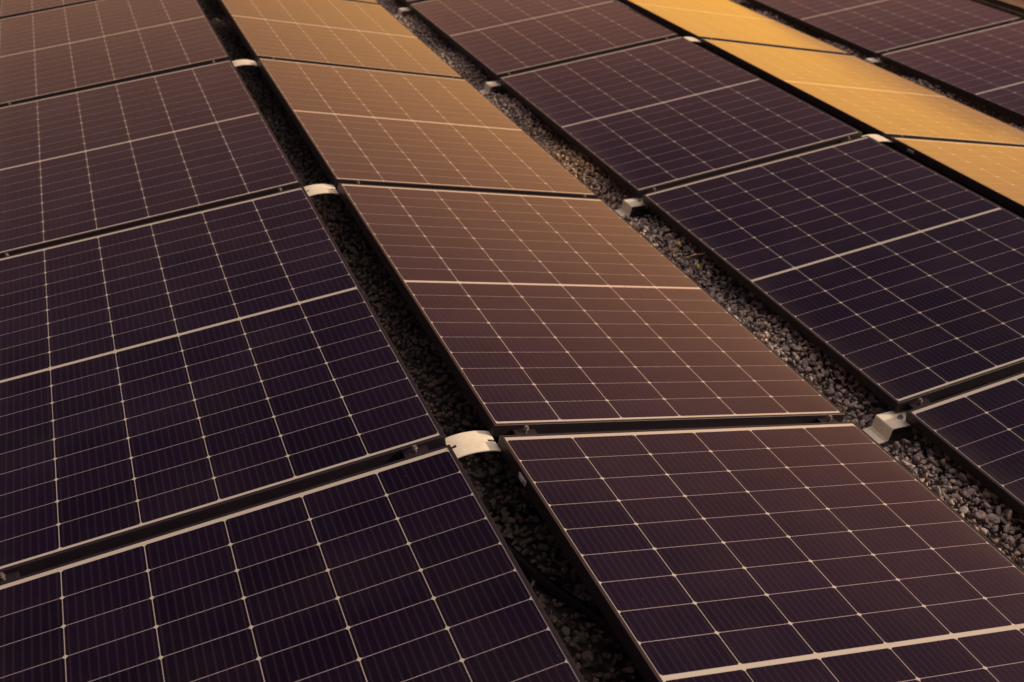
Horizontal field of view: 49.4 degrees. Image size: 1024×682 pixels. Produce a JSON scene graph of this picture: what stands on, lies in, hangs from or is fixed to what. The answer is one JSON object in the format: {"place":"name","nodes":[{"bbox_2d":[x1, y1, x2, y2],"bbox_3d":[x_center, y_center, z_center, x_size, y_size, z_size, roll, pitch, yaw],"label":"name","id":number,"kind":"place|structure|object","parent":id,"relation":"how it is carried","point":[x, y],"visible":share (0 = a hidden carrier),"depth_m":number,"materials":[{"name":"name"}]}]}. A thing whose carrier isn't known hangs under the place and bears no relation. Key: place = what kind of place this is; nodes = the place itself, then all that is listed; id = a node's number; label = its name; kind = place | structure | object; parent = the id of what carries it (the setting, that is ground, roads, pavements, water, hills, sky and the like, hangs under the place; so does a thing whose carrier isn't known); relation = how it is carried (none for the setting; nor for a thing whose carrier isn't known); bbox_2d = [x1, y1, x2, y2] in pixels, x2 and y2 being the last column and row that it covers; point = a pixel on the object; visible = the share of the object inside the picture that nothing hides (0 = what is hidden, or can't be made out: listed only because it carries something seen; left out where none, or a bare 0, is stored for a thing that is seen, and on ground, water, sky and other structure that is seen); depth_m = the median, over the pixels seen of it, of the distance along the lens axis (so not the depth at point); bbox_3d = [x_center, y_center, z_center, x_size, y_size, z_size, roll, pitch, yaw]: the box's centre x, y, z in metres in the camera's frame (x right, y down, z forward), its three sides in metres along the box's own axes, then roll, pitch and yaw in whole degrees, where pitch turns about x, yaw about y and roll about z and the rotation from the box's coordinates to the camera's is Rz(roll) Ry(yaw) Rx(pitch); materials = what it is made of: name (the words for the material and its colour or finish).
{"place":"outdoors","nodes":[
{"label":"outdoors","id":0,"kind":"place"},
{"bbox_2d":[197,0,1023,681],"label":"gravel ground","id":1,"kind":"structure","parent":0,"point":[898,434],"depth_m":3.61,"materials":[{"name":"black gravel"}]},
{"bbox_2d":[0,0,96,18],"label":"solar panel","id":2,"kind":"object","parent":1,"relation":"on","point":[10,8],"visible":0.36,"depth_m":6.98,"materials":[{"name":"black glass"}]},
{"bbox_2d":[232,59,286,112],"bbox_3d":[-1.386,-1.318,5.787,2.216,0.271,0.092,-8,32,-20],"label":"ridge bracket","id":3,"kind":"object","parent":1,"relation":"on","point":[244,62],"visible":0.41,"depth_m":5.73,"materials":[{"name":"metal"}]},
{"bbox_2d":[0,0,229,106],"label":"solar panel","id":4,"kind":"object","parent":3,"relation":"on","point":[67,49],"visible":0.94,"depth_m":6.09,"materials":[{"name":"black glass"}]},
{"bbox_2d":[0,60,301,257],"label":"solar panel","id":5,"kind":"object","parent":3,"relation":"on","point":[76,165],"visible":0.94,"depth_m":4.66,"materials":[{"name":"black glass"}]},
{"bbox_2d":[217,0,463,78],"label":"solar panel","id":6,"kind":"object","parent":3,"relation":"on","point":[352,34],"visible":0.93,"depth_m":6.49,"materials":[{"name":"black glass"}]},
{"bbox_2d":[304,184,372,252],"bbox_3d":[-0.748,-0.471,4.357,2.216,0.271,0.092,-8,32,-20],"label":"ridge bracket","id":7,"kind":"object","parent":1,"relation":"on","point":[314,189],"visible":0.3,"depth_m":4.30,"materials":[{"name":"metal"}]},
{"bbox_2d":[257,58,596,198],"bbox_3d":[-0.473,-1.026,5.259,1.152,0.037,1.740,0,28,-24],"label":"solar panel","id":8,"kind":"object","parent":7,"relation":"on","point":[373,127],"visible":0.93,"depth_m":5.08,"materials":[{"name":"black glass"}]},
{"bbox_2d":[348,0,379,4],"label":"solar panel","id":9,"kind":"object","parent":1,"relation":"on","point":[371,1],"visible":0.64,"depth_m":7.63,"materials":[{"name":"black glass"}]},
{"bbox_2d":[394,7,410,16],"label":"valley bracket","id":10,"kind":"object","parent":1,"relation":"on","point":[400,10],"visible":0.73,"depth_m":7.71,"materials":[{"name":"metal"}]},
{"bbox_2d":[400,0,426,6],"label":"solar panel","id":11,"kind":"object","parent":10,"relation":"on","point":[406,2],"visible":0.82,"depth_m":7.74,"materials":[{"name":"black glass"}]},
{"bbox_2d":[409,0,677,80],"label":"solar panel","id":12,"kind":"object","parent":10,"relation":"on","point":[496,40],"visible":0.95,"depth_m":6.89,"materials":[{"name":"black glass"}]},
{"bbox_2d":[479,81,501,94],"bbox_3d":[-0.081,-1.440,6.297,0.254,0.070,0.082,-8,32,-20],"label":"valley bracket","id":13,"kind":"object","parent":1,"relation":"on","point":[488,86],"visible":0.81,"depth_m":6.28,"materials":[{"name":"metal"}]},
{"bbox_2d":[445,431,540,524],"bbox_3d":[-0.110,0.377,2.927,2.216,0.271,0.092,-8,32,-20],"label":"ridge bracket","id":14,"kind":"object","parent":1,"relation":"on","point":[468,443],"visible":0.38,"depth_m":2.87,"materials":[{"name":"metal"}]},
{"bbox_2d":[0,571,20,582],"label":"panel clamp","id":15,"kind":"object","parent":14,"relation":"on","point":[8,577],"visible":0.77,"depth_m":2.56,"materials":[{"name":"metal"}]},
{"bbox_2d":[0,186,445,575],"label":"solar panel","id":16,"kind":"object","parent":14,"relation":"on","point":[165,375],"visible":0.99,"depth_m":3.17,"materials":[{"name":"black glass"}]},
{"bbox_2d":[0,444,584,681],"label":"solar panel","id":17,"kind":"object","parent":14,"relation":"on","point":[407,569],"visible":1,"depth_m":2.41,"materials":[{"name":"black glass"}]},
{"bbox_2d":[402,445,428,458],"bbox_3d":[-0.243,0.283,2.812,0.064,0.040,0.039,-16,34,-15],"label":"panel clamp","id":18,"kind":"object","parent":14,"relation":"on","point":[415,450],"visible":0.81,"depth_m":2.81,"materials":[{"name":"metal"}]},
{"bbox_2d":[511,425,536,434],"bbox_3d":[0.036,0.242,2.913,0.064,0.040,0.039,0,28,-24],"label":"panel clamp","id":19,"kind":"object","parent":14,"relation":"on","point":[526,430],"visible":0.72,"depth_m":2.91,"materials":[{"name":"metal"}]},
{"bbox_2d":[337,183,844,436],"bbox_3d":[0.165,-0.179,3.829,1.152,0.036,1.740,0,28,-24],"label":"solar panel","id":20,"kind":"object","parent":14,"relation":"on","point":[542,314],"visible":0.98,"depth_m":3.60,"materials":[{"name":"black glass"}]},
{"bbox_2d":[498,422,1023,681],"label":"solar panel","id":21,"kind":"object","parent":14,"relation":"on","point":[833,552],"visible":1,"depth_m":2.62,"materials":[{"name":"black glass"}]},
{"bbox_2d":[816,415,837,422],"bbox_3d":[0.947,0.243,3.319,0.064,0.040,0.039,0,28,-24],"label":"panel clamp","id":22,"kind":"object","parent":14,"relation":"on","point":[830,418],"visible":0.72,"depth_m":3.32,"materials":[{"name":"metal"}]},
{"bbox_2d":[503,537,632,661],"bbox_3d":[0.154,0.642,2.679,0.071,0.033,1.085,-19,36,-34],"label":"cable","id":23,"kind":"object","parent":1,"relation":"on","point":[527,566],"visible":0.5,"depth_m":2.70,"materials":[{"name":"black rubber"}]},
{"bbox_2d":[615,198,645,216],"bbox_3d":[0.557,-0.593,4.867,0.254,0.070,0.082,-8,32,-20],"label":"valley bracket","id":24,"kind":"object","parent":1,"relation":"on","point":[627,206],"visible":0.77,"depth_m":4.85,"materials":[{"name":"metal"}]},
{"bbox_2d":[684,37,722,57],"bbox_3d":[1.045,-1.674,6.661,2.216,0.271,0.092,-8,32,-20],"label":"ridge bracket","id":25,"kind":"object","parent":1,"relation":"on","point":[690,38],"visible":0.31,"depth_m":6.60,"materials":[{"name":"metal"}]},
{"bbox_2d":[617,0,850,54],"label":"solar panel","id":26,"kind":"object","parent":25,"relation":"on","point":[726,20],"visible":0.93,"depth_m":7.25,"materials":[{"name":"black glass"}]},
{"bbox_2d":[865,57,881,63],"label":"valley bracket","id":27,"kind":"object","parent":1,"relation":"on","point":[872,60],"visible":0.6,"depth_m":7.15,"materials":[{"name":"metal"}]},
{"bbox_2d":[745,0,1020,57],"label":"solar panel","id":28,"kind":"object","parent":27,"relation":"on","point":[874,28],"visible":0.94,"depth_m":7.66,"materials":[{"name":"black glass"}]},
{"bbox_2d":[880,20,1023,121],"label":"solar panel","id":29,"kind":"object","parent":27,"relation":"on","point":[985,67],"visible":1,"depth_m":6.85,"materials":[{"name":"black glass"}]},
{"bbox_2d":[863,409,910,443],"bbox_3d":[1.195,0.254,3.437,0.254,0.070,0.082,-8,32,-20],"label":"valley bracket","id":30,"kind":"object","parent":1,"relation":"on","point":[881,428],"visible":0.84,"depth_m":3.42,"materials":[{"name":"metal"}]},
{"bbox_2d":[908,398,930,409],"bbox_3d":[1.262,0.197,3.432,0.064,0.040,0.039,-16,34,-15],"label":"panel clamp","id":31,"kind":"object","parent":30,"relation":"on","point":[918,403],"visible":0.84,"depth_m":3.43,"materials":[{"name":"metal"}]},
{"bbox_2d":[905,371,1023,517],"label":"solar panel","id":32,"kind":"object","parent":30,"relation":"on","point":[977,433],"visible":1,"depth_m":3.29,"materials":[{"name":"black glass"}]},
{"bbox_2d":[862,134,913,159],"bbox_3d":[1.683,-0.826,5.231,2.216,0.271,0.092,-8,32,-20],"label":"ridge bracket","id":33,"kind":"object","parent":1,"relation":"on","point":[879,138],"visible":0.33,"depth_m":5.18,"materials":[{"name":"metal"}]},
{"bbox_2d":[499,36,861,198],"bbox_3d":[0.775,-1.208,5.708,1.152,0.038,1.740,-16,34,-15],"label":"solar panel","id":34,"kind":"object","parent":33,"relation":"on","point":[638,121],"visible":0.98,"depth_m":5.54,"materials":[{"name":"black glass"}]},
{"bbox_2d":[642,136,1023,412],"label":"solar panel","id":35,"kind":"object","parent":33,"relation":"on","point":[893,279],"visible":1,"depth_m":4.18,"materials":[{"name":"black glass"}]},
{"bbox_2d":[700,38,1023,146],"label":"solar panel","id":36,"kind":"object","parent":33,"relation":"on","point":[864,95],"visible":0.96,"depth_m":5.99,"materials":[{"name":"black glass"}]},
{"bbox_2d":[888,137,1023,215],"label":"solar panel","id":37,"kind":"object","parent":33,"relation":"on","point":[994,172],"visible":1,"depth_m":4.99,"materials":[{"name":"black glass"}]},
{"bbox_2d":[982,0,1023,13],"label":"solar panel","id":38,"kind":"object","parent":1,"relation":"on","point":[1016,5],"visible":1,"depth_m":7.78,"materials":[{"name":"black glass"}]}
]}

